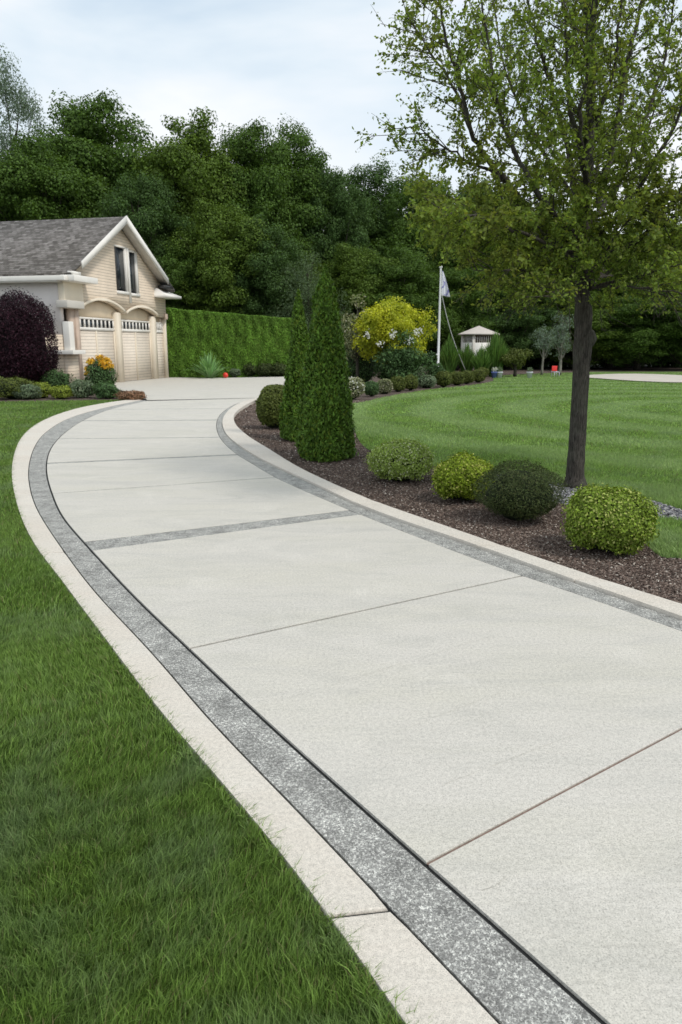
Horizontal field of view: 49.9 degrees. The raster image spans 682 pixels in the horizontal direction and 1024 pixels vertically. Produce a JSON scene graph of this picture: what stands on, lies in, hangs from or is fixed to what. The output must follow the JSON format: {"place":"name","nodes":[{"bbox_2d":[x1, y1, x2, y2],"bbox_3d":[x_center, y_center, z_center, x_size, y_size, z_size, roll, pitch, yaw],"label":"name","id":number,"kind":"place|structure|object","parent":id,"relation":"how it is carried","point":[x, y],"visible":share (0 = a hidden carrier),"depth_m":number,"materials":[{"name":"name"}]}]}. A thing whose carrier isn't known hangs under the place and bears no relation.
{"place":"outdoors","nodes":[
{"label":"outdoors","id":0,"kind":"place"},
{"bbox_2d":[0,394,118,401],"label":"house bed","id":1,"kind":"object","parent":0,"point":[50,397],"depth_m":22.99,"materials":[{"name":"brown soil"}]},
{"bbox_2d":[0,376,40,398],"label":"shrub","id":2,"kind":"object","parent":1,"relation":"on","point":[7,386],"visible":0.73,"depth_m":22.77,"materials":[{"name":"green plant"}]},
{"bbox_2d":[11,383,43,398],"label":"shrub","id":3,"kind":"object","parent":1,"relation":"on","point":[28,391],"visible":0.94,"depth_m":22.81,"materials":[{"name":"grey plant"}]},
{"bbox_2d":[0,286,61,382],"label":"purple bush","id":4,"kind":"object","parent":1,"relation":"on","point":[24,348],"visible":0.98,"depth_m":24.84,"materials":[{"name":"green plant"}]},
{"bbox_2d":[32,382,51,397],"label":"shrub","id":5,"kind":"object","parent":1,"relation":"on","point":[45,387],"visible":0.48,"depth_m":23.46,"materials":[{"name":"green plant"}]},
{"bbox_2d":[38,369,75,386],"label":"shrub","id":6,"kind":"object","parent":1,"relation":"on","point":[56,378],"visible":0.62,"depth_m":25.53,"materials":[{"name":"green plant"}]},
{"bbox_2d":[48,385,74,398],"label":"shrub","id":7,"kind":"object","parent":1,"relation":"on","point":[60,392],"visible":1,"depth_m":23.08,"materials":[{"name":"green plant"}]},
{"bbox_2d":[68,378,96,397],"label":"shrub","id":8,"kind":"object","parent":1,"relation":"on","point":[81,388],"visible":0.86,"depth_m":23.47,"materials":[{"name":"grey plant"}]},
{"bbox_2d":[83,354,118,385],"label":"flowering bush","id":9,"kind":"object","parent":1,"relation":"on","point":[101,369],"visible":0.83,"depth_m":25.79,"materials":[{"name":"green plant"}]},
{"bbox_2d":[90,381,122,398],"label":"shrub","id":10,"kind":"object","parent":1,"relation":"on","point":[107,390],"visible":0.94,"depth_m":23.14,"materials":[{"name":"green plant"}]},
{"bbox_2d":[0,216,181,385],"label":"garage house","id":11,"kind":"structure","parent":0,"point":[103,286],"depth_m":30.90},
{"bbox_2d":[79,317,117,381],"bbox_3d":[-10.267,-6.770,30.848,0.100,2.710,3.030,3,13,12],"label":"garage door","id":12,"kind":"structure","parent":11,"relation":"in","point":[97,334],"depth_m":30.81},
{"bbox_2d":[114,244,128,294],"bbox_3d":[-9.644,-10.581,32.120,0.160,2.020,1.100,3,13,12],"label":"window","id":13,"kind":"structure","parent":11,"relation":"in","point":[120,252],"depth_m":32.19,"materials":[{"name":"black glass"}]},
{"bbox_2d":[129,250,139,296],"bbox_3d":[-9.418,-10.765,33.150,0.160,1.960,0.920,3,13,12],"label":"window","id":14,"kind":"structure","parent":11,"relation":"in","point":[133,261],"depth_m":33.26,"materials":[{"name":"black glass"}]},
{"bbox_2d":[121,320,152,380],"bbox_3d":[-9.542,-7.511,34.107,0.100,2.710,2.990,3,13,12],"label":"garage door","id":15,"kind":"structure","parent":11,"relation":"in","point":[136,336],"depth_m":34.18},
{"bbox_2d":[156,322,164,377],"bbox_3d":[-9.033,-8.021,36.396,0.100,2.690,0.990,3,13,12],"label":"garage door","id":16,"kind":"structure","parent":11,"relation":"in","point":[159,326],"depth_m":36.54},
{"bbox_2d":[0,399,432,1023],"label":"lawn","id":17,"kind":"structure","parent":0,"point":[114,965],"depth_m":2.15,"materials":[{"name":"green plant"}]},
{"bbox_2d":[113,390,146,399],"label":"shrub","id":18,"kind":"object","parent":17,"relation":"on","point":[132,395],"visible":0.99,"depth_m":22.14,"materials":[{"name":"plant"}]},
{"bbox_2d":[12,400,497,1023],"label":"kerb of left lawn","id":19,"kind":"structure","parent":0,"point":[414,968],"depth_m":2.47,"materials":[{"name":"concrete"}]},
{"bbox_2d":[28,398,605,1023],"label":"driveway base","id":20,"kind":"object","parent":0,"point":[536,964],"visible":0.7,"depth_m":2.54,"materials":[{"name":"grey concrete"}]},
{"bbox_2d":[29,400,600,1023],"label":"aggregate border","id":21,"kind":"object","parent":20,"relation":"on","point":[491,970],"visible":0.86,"depth_m":2.46,"materials":[{"name":"grey concrete"}]},
{"bbox_2d":[427,729,681,864],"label":"joint filler","id":22,"kind":"object","parent":20,"relation":"on","point":[548,800],"visible":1,"depth_m":2.65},
{"bbox_2d":[0,0,681,234],"label":"sky","id":23,"kind":"structure","parent":0,"point":[313,62],"materials":[{"name":"white"}]},
{"bbox_2d":[47,377,681,1023],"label":"driveway","id":24,"kind":"structure","parent":0,"point":[581,901],"depth_m":3.61,"materials":[{"name":"concrete"}]},
{"bbox_2d":[47,420,358,550],"bbox_3d":[-3.066,-1.168,12.592,3.509,0.100,13.869,-3,13,-14],"label":"aggregate cross band","id":25,"kind":"object","parent":24,"relation":"attached to","point":[126,541],"visible":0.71,"depth_m":6.61,"materials":[{"name":"grey concrete"}]},
{"bbox_2d":[217,404,681,630],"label":"aggregate border","id":26,"kind":"object","parent":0,"point":[525,571],"visible":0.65,"depth_m":5.93,"materials":[{"name":"grey concrete"}]},
{"bbox_2d":[436,334,463,372],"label":"ornamental grass","id":27,"kind":"object","parent":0,"point":[449,358],"depth_m":39.85,"materials":[{"name":"green plant"}]},
{"bbox_2d":[222,398,681,619],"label":"kerb of mulch bed","id":28,"kind":"structure","parent":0,"point":[235,434],"depth_m":6.38,"materials":[{"name":"concrete"}]},
{"bbox_2d":[234,367,681,603],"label":"mulch bed","id":29,"kind":"object","parent":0,"point":[364,396],"visible":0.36,"depth_m":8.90,"materials":[{"name":"brown wood"}]},
{"bbox_2d":[255,388,283,427],"bbox_3d":[-1.362,-2.114,14.889,0.745,0.837,0.793,0,13,0],"label":"boxwood","id":30,"kind":"object","parent":29,"relation":"on","point":[268,401],"visible":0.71,"depth_m":14.63,"materials":[{"name":"green plant"}]},
{"bbox_2d":[260,384,284,392],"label":"boxwood","id":31,"kind":"object","parent":29,"relation":"on","point":[277,386],"visible":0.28,"depth_m":21.28,"materials":[{"name":"green plant"}]},
{"bbox_2d":[277,289,308,441],"bbox_3d":[-0.725,-2.564,12.884,0.849,2.621,0.918,0,13,0],"label":"conifer","id":32,"kind":"object","parent":29,"relation":"on","point":[299,339],"visible":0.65,"depth_m":12.76,"materials":[{"name":"green plant"}]},
{"bbox_2d":[262,250,353,339],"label":"woodland tree","id":33,"kind":"object","parent":29,"relation":"on","point":[305,280],"visible":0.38,"depth_m":41.72,"materials":[{"name":"green plant"}]},
{"bbox_2d":[294,264,358,462],"bbox_3d":[-0.221,-2.159,10.718,1.008,2.796,0.954,-11,17,-40],"label":"conifer","id":34,"kind":"object","parent":29,"relation":"on","point":[324,415],"visible":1,"depth_m":10.51,"materials":[{"name":"green plant"}]},
{"bbox_2d":[340,292,368,381],"bbox_3d":[0.577,-7.234,30.560,1.722,3.863,1.829,0,13,0],"label":"variegated tree","id":35,"kind":"object","parent":29,"relation":"on","point":[350,342],"visible":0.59,"depth_m":30.43,"materials":[{"name":"green plant"}]},
{"bbox_2d":[347,376,365,399],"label":"border shrub","id":36,"kind":"object","parent":29,"relation":"on","point":[356,387],"visible":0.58,"depth_m":22.67,"materials":[{"name":"green plant"}]},
{"bbox_2d":[346,345,378,383],"bbox_3d":[0.833,-6.458,31.775,1.700,1.838,1.720,0,13,0],"label":"border shrub","id":37,"kind":"object","parent":29,"relation":"on","point":[366,369],"visible":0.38,"depth_m":31.35,"materials":[{"name":"green plant"}]},
{"bbox_2d":[365,380,378,396],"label":"border shrub","id":38,"kind":"object","parent":29,"relation":"on","point":[371,389],"visible":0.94,"depth_m":24.12,"materials":[{"name":"green plant"}]},
{"bbox_2d":[377,378,392,393],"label":"border shrub","id":39,"kind":"object","parent":29,"relation":"on","point":[384,385],"visible":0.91,"depth_m":25.42,"materials":[{"name":"green plant"}]},
{"bbox_2d":[376,364,398,378],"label":"border shrub","id":40,"kind":"object","parent":29,"relation":"on","point":[383,375],"visible":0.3,"depth_m":32.33,"materials":[{"name":"green plant"}]},
{"bbox_2d":[350,295,437,375],"bbox_3d":[2.170,-7.068,30.204,3.786,3.697,3.857,0,13,0],"label":"golden tree","id":41,"kind":"object","parent":29,"relation":"on","point":[388,319],"visible":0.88,"depth_m":29.46,"materials":[{"name":"yellow plant"}]},
{"bbox_2d":[390,376,407,391],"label":"border shrub","id":42,"kind":"object","parent":29,"relation":"on","point":[398,385],"visible":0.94,"depth_m":26.52,"materials":[{"name":"green plant"}]},
{"bbox_2d":[364,437,437,480],"bbox_3d":[0.729,-0.655,9.121,0.922,0.556,0.875,0,13,0],"label":"shrub","id":43,"kind":"object","parent":29,"relation":"on","point":[407,459],"visible":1,"depth_m":8.91,"materials":[{"name":"green plant"}]},
{"bbox_2d":[371,329,437,380],"bbox_3d":[2.477,-6.078,29.206,2.277,2.373,2.283,11,17,41],"label":"green tree","id":44,"kind":"object","parent":29,"relation":"on","point":[403,363],"visible":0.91,"depth_m":28.95,"materials":[{"name":"green plant"}]},
{"bbox_2d":[404,373,417,390],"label":"border shrub","id":45,"kind":"object","parent":29,"relation":"on","point":[412,381],"visible":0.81,"depth_m":27.32,"materials":[{"name":"green plant"}]},
{"bbox_2d":[411,366,427,375],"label":"border shrub","id":46,"kind":"object","parent":29,"relation":"on","point":[421,374],"visible":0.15,"depth_m":33.83,"materials":[{"name":"green plant"}]},
{"bbox_2d":[418,375,437,387],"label":"border shrub","id":47,"kind":"object","parent":29,"relation":"on","point":[429,381],"visible":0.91,"depth_m":28.88,"materials":[{"name":"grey plant"}]},
{"bbox_2d":[425,363,444,376],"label":"border shrub","id":48,"kind":"object","parent":29,"relation":"on","point":[435,368],"visible":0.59,"depth_m":33.36,"materials":[{"name":"green plant"}]},
{"bbox_2d":[436,266,441,362],"bbox_3d":[5.256,-10.175,39.220,0.240,5.761,0.234,0,13,0],"label":"flagpole","id":49,"kind":"object","parent":29,"relation":"on","point":[438,342],"visible":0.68,"depth_m":39.14,"materials":[{"name":"white metal"}]},
{"bbox_2d":[441,271,449,296],"bbox_3d":[5.571,-12.054,38.803,0.479,1.336,0.183,3,13,14],"label":"flag","id":50,"kind":"object","parent":49,"relation":"attached to","point":[444,290],"visible":1,"depth_m":38.83,"materials":[{"name":"fabric"}]},
{"bbox_2d":[441,294,465,369],"bbox_3d":[6.088,-9.666,39.610,1.628,4.028,0.079,-4,13,-18],"label":"halyard rope","id":51,"kind":"object","parent":49,"relation":"attached to","point":[451,332],"visible":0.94,"depth_m":39.55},
{"bbox_2d":[435,371,452,386],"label":"clipped shrub","id":52,"kind":"object","parent":29,"relation":"on","point":[444,378],"visible":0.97,"depth_m":29.48,"materials":[{"name":"green plant"}]},
{"bbox_2d":[451,371,464,384],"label":"clipped shrub","id":53,"kind":"object","parent":29,"relation":"on","point":[458,377],"visible":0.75,"depth_m":30.90,"materials":[{"name":"green plant"}]},
{"bbox_2d":[430,450,495,501],"bbox_3d":[1.332,-0.387,7.948,0.736,0.548,0.771,0,13,0],"label":"shrub","id":54,"kind":"object","parent":29,"relation":"on","point":[456,474],"visible":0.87,"depth_m":7.75,"materials":[{"name":"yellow plant"}]},
{"bbox_2d":[462,370,474,383],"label":"clipped shrub","id":55,"kind":"object","parent":29,"relation":"on","point":[469,376],"visible":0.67,"depth_m":31.94,"materials":[{"name":"green plant"}]},
{"bbox_2d":[458,326,499,371],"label":"gazebo","id":56,"kind":"object","parent":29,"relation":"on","point":[479,337],"visible":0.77,"depth_m":41.29,"materials":[{"name":"white wood"}]},
{"bbox_2d":[472,368,485,382],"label":"clipped shrub","id":57,"kind":"object","parent":29,"relation":"on","point":[479,373],"visible":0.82,"depth_m":33.11,"materials":[{"name":"green plant"}]},
{"bbox_2d":[478,367,489,376],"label":"clipped shrub","id":58,"kind":"object","parent":29,"relation":"on","point":[486,370],"visible":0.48,"depth_m":37.75,"materials":[{"name":"green plant"}]},
{"bbox_2d":[485,329,510,376],"bbox_3d":[8.351,-8.646,39.571,1.754,2.622,1.797,0,13,0],"label":"evergreen shrub","id":59,"kind":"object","parent":29,"relation":"on","point":[496,348],"depth_m":39.26,"materials":[{"name":"green plant"}]},
{"bbox_2d":[469,273,562,369],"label":"woodland tree","id":60,"kind":"object","parent":29,"relation":"on","point":[516,331],"visible":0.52,"depth_m":48.94,"materials":[{"name":"green plant"}]},
{"bbox_2d":[352,0,681,488],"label":"shade tree","id":61,"kind":"object","parent":29,"relation":"on","point":[520,232],"visible":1,"depth_m":7.25,"materials":[{"name":"green plant"}]},
{"bbox_2d":[471,458,570,521],"bbox_3d":[1.703,-0.208,7.009,0.939,0.618,0.883,0,13,0],"label":"shrub","id":62,"kind":"object","parent":29,"relation":"on","point":[518,494],"visible":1,"depth_m":6.82,"materials":[{"name":"green plant"}]},
{"bbox_2d":[531,290,636,365],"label":"woodland tree","id":63,"kind":"object","parent":29,"relation":"on","point":[600,351],"visible":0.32,"depth_m":48.89,"materials":[{"name":"green plant"}]},
{"bbox_2d":[496,478,681,519],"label":"gravel","id":64,"kind":"structure","parent":29,"relation":"on","point":[672,510],"depth_m":7.63,"materials":[{"name":"grey gravel"}]},
{"bbox_2d":[560,483,664,554],"bbox_3d":[2.182,0.055,5.963,0.802,0.566,0.829,0,13,0],"label":"shrub","id":65,"kind":"object","parent":29,"relation":"on","point":[618,520],"visible":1,"depth_m":5.77,"materials":[{"name":"green plant"}]},
{"bbox_2d":[562,231,676,367],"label":"woodland tree","id":66,"kind":"object","parent":29,"relation":"on","point":[610,365],"visible":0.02,"depth_m":51.90,"materials":[{"name":"green plant"}]},
{"bbox_2d":[595,289,681,369],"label":"woodland tree","id":67,"kind":"object","parent":29,"relation":"on","point":[641,339],"visible":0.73,"depth_m":47.82,"materials":[{"name":"green plant"}]},
{"bbox_2d":[649,295,681,364],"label":"woodland tree","id":68,"kind":"object","parent":29,"relation":"on","point":[675,355],"visible":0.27,"depth_m":48.33,"materials":[{"name":"green plant"}]},
{"bbox_2d":[458,342,475,371],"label":"ornamental grass","id":69,"kind":"object","parent":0,"point":[467,355],"depth_m":40.40,"materials":[{"name":"green plant"}]},
{"bbox_2d":[470,344,493,369],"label":"ornamental grass","id":70,"kind":"object","parent":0,"point":[481,359],"depth_m":38.97,"materials":[{"name":"green plant"}]},
{"bbox_2d":[352,372,681,558],"bbox_3d":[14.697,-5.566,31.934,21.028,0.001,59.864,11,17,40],"label":"lawn","id":71,"kind":"structure","parent":0,"point":[469,388],"depth_m":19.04,"materials":[{"name":"green plant"}]},
{"bbox_2d":[491,368,497,377],"bbox_3d":[7.915,-7.206,37.844,0.340,0.580,0.334,-7,14,-27],"label":"flower pot","id":72,"kind":"object","parent":71,"relation":"on","point":[494,373],"visible":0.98,"depth_m":37.77,"materials":[{"name":"blue ceramic"}]},
{"bbox_2d":[497,366,502,377],"bbox_3d":[8.190,-7.215,37.839,0.340,0.600,0.338,0,13,0],"label":"flower pot","id":73,"kind":"object","parent":71,"relation":"on","point":[499,373],"visible":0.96,"depth_m":37.76,"materials":[{"name":"ceramic"}]},
{"bbox_2d":[499,348,533,376],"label":"umbrella shrub","id":74,"kind":"object","parent":71,"relation":"on","point":[515,358],"visible":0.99,"depth_m":39.00,"materials":[{"name":"green plant"}]},
{"bbox_2d":[526,367,532,377],"bbox_3d":[9.741,-7.207,37.850,0.343,0.579,0.343,0,13,0],"label":"flower pot","id":75,"kind":"object","parent":71,"relation":"on","point":[529,374],"visible":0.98,"depth_m":37.77,"materials":[{"name":"ceramic"}]},
{"bbox_2d":[528,324,555,374],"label":"young tree","id":76,"kind":"object","parent":71,"relation":"on","point":[544,345],"visible":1,"depth_m":40.86,"materials":[{"name":"green plant"}]},
{"bbox_2d":[551,366,559,376],"bbox_3d":[11.507,-7.538,39.314,0.317,0.576,0.302,-3,13,-15],"label":"garden chair","id":77,"kind":"object","parent":71,"relation":"on","point":[554,368],"visible":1,"depth_m":39.40,"materials":[{"name":"plastic"}]},
{"bbox_2d":[548,312,573,374],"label":"young tree","id":78,"kind":"object","parent":71,"relation":"on","point":[560,341],"visible":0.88,"depth_m":41.19,"materials":[{"name":"green plant"}]},
{"bbox_2d":[373,359,679,370],"bbox_3d":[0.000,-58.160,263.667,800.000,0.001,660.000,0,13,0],"label":"ground","id":79,"kind":"structure","parent":0,"point":[544,367],"depth_m":58.35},
{"bbox_2d":[0,43,49,161],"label":"woodland tree","id":80,"kind":"object","parent":79,"relation":"on","point":[23,106],"visible":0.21,"depth_m":50.60,"materials":[{"name":"green plant"}]},
{"bbox_2d":[0,122,99,221],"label":"woodland tree","id":81,"kind":"object","parent":79,"relation":"on","point":[21,179],"visible":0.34,"depth_m":43.66,"materials":[{"name":"green plant"}]},
{"bbox_2d":[6,88,165,217],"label":"woodland tree","id":82,"kind":"object","parent":79,"relation":"on","point":[84,141],"visible":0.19,"depth_m":48.66,"materials":[{"name":"green plant"}]},
{"bbox_2d":[94,169,197,307],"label":"woodland tree","id":83,"kind":"object","parent":79,"relation":"on","point":[143,211],"visible":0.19,"depth_m":43.56,"materials":[{"name":"green plant"}]},
{"bbox_2d":[158,243,216,311],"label":"woodland tree","id":84,"kind":"object","parent":79,"relation":"on","point":[180,275],"visible":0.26,"depth_m":42.78,"materials":[{"name":"green plant"}]},
{"bbox_2d":[130,106,268,262],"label":"woodland tree","id":85,"kind":"object","parent":79,"relation":"on","point":[183,166],"visible":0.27,"depth_m":46.37,"materials":[{"name":"green plant"}]},
{"bbox_2d":[189,352,227,377],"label":"yucca","id":86,"kind":"object","parent":79,"relation":"on","point":[208,369],"visible":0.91,"depth_m":36.45,"materials":[{"name":"green plant"}]},
{"bbox_2d":[163,197,278,314],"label":"woodland tree","id":87,"kind":"object","parent":79,"relation":"on","point":[212,235],"visible":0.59,"depth_m":42.15,"materials":[{"name":"green plant"}]},
{"bbox_2d":[166,307,291,377],"bbox_3d":[-5.741,-8.987,39.199,7.315,3.643,1.211,-4,14,-19],"label":"hedge","id":88,"kind":"object","parent":79,"relation":"on","point":[233,340],"visible":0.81,"depth_m":38.58,"materials":[{"name":"green plant"}]},
{"bbox_2d":[229,368,241,376],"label":"hedge foot shrub","id":89,"kind":"object","parent":79,"relation":"on","point":[233,372],"visible":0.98,"depth_m":38.95,"materials":[{"name":"green plant"}]},
{"bbox_2d":[242,364,257,376],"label":"hedge foot shrub","id":90,"kind":"object","parent":79,"relation":"on","point":[249,370],"visible":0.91,"depth_m":39.19,"materials":[{"name":"green plant"}]},
{"bbox_2d":[203,116,316,266],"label":"woodland tree","id":91,"kind":"object","parent":79,"relation":"on","point":[264,188],"visible":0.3,"depth_m":48.53,"materials":[{"name":"green plant"}]},
{"bbox_2d":[256,363,272,376],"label":"hedge foot shrub","id":92,"kind":"object","parent":79,"relation":"on","point":[264,370],"visible":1,"depth_m":39.18,"materials":[{"name":"green plant"}]},
{"bbox_2d":[218,214,313,320],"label":"woodland tree","id":93,"kind":"object","parent":79,"relation":"on","point":[268,267],"visible":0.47,"depth_m":42.24,"materials":[{"name":"green plant"}]},
{"bbox_2d":[270,362,286,376],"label":"hedge foot shrub","id":94,"kind":"object","parent":79,"relation":"on","point":[278,370],"visible":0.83,"depth_m":39.20,"materials":[{"name":"green plant"}]},
{"bbox_2d":[254,114,353,289],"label":"woodland tree","id":95,"kind":"object","parent":79,"relation":"on","point":[303,178],"visible":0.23,"depth_m":50.45,"materials":[{"name":"green plant"}]},
{"bbox_2d":[295,158,380,291],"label":"woodland tree","id":96,"kind":"object","parent":79,"relation":"on","point":[344,206],"visible":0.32,"depth_m":50.34,"materials":[{"name":"green plant"}]},
{"bbox_2d":[309,242,406,356],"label":"woodland tree","id":97,"kind":"object","parent":79,"relation":"on","point":[347,271],"visible":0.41,"depth_m":46.42,"materials":[{"name":"green plant"}]},
{"bbox_2d":[343,153,412,253],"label":"woodland tree","id":98,"kind":"object","parent":79,"relation":"on","point":[378,204],"visible":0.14,"depth_m":54.80,"materials":[{"name":"green plant"}]},
{"bbox_2d":[359,241,460,350],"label":"woodland tree","id":99,"kind":"object","parent":79,"relation":"on","point":[417,287],"visible":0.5,"depth_m":46.54,"materials":[{"name":"green plant"}]},
{"bbox_2d":[367,172,475,356],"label":"woodland tree","id":100,"kind":"object","parent":79,"relation":"on","point":[399,232],"visible":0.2,"depth_m":52.35,"materials":[{"name":"green plant"}]},
{"bbox_2d":[434,176,493,270],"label":"woodland tree","id":101,"kind":"object","parent":79,"relation":"on","point":[461,194],"depth_m":54.26,"materials":[{"name":"green plant"}]},
{"bbox_2d":[427,267,514,369],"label":"woodland tree","id":102,"kind":"object","parent":79,"relation":"on","point":[467,312],"visible":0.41,"depth_m":48.55,"materials":[{"name":"green plant"}]},
{"bbox_2d":[455,193,570,367],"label":"woodland tree","id":103,"kind":"object","parent":79,"relation":"on","point":[496,276],"depth_m":52.66,"materials":[{"name":"green plant"}]},
{"bbox_2d":[346,291,681,367],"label":"undergrowth","id":104,"kind":"object","parent":79,"relation":"on","point":[535,362],"visible":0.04,"depth_m":55.90,"materials":[{"name":"green plant"}]},
{"bbox_2d":[589,374,681,381],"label":"sandy path","id":105,"kind":"structure","parent":0,"point":[655,377],"depth_m":37.59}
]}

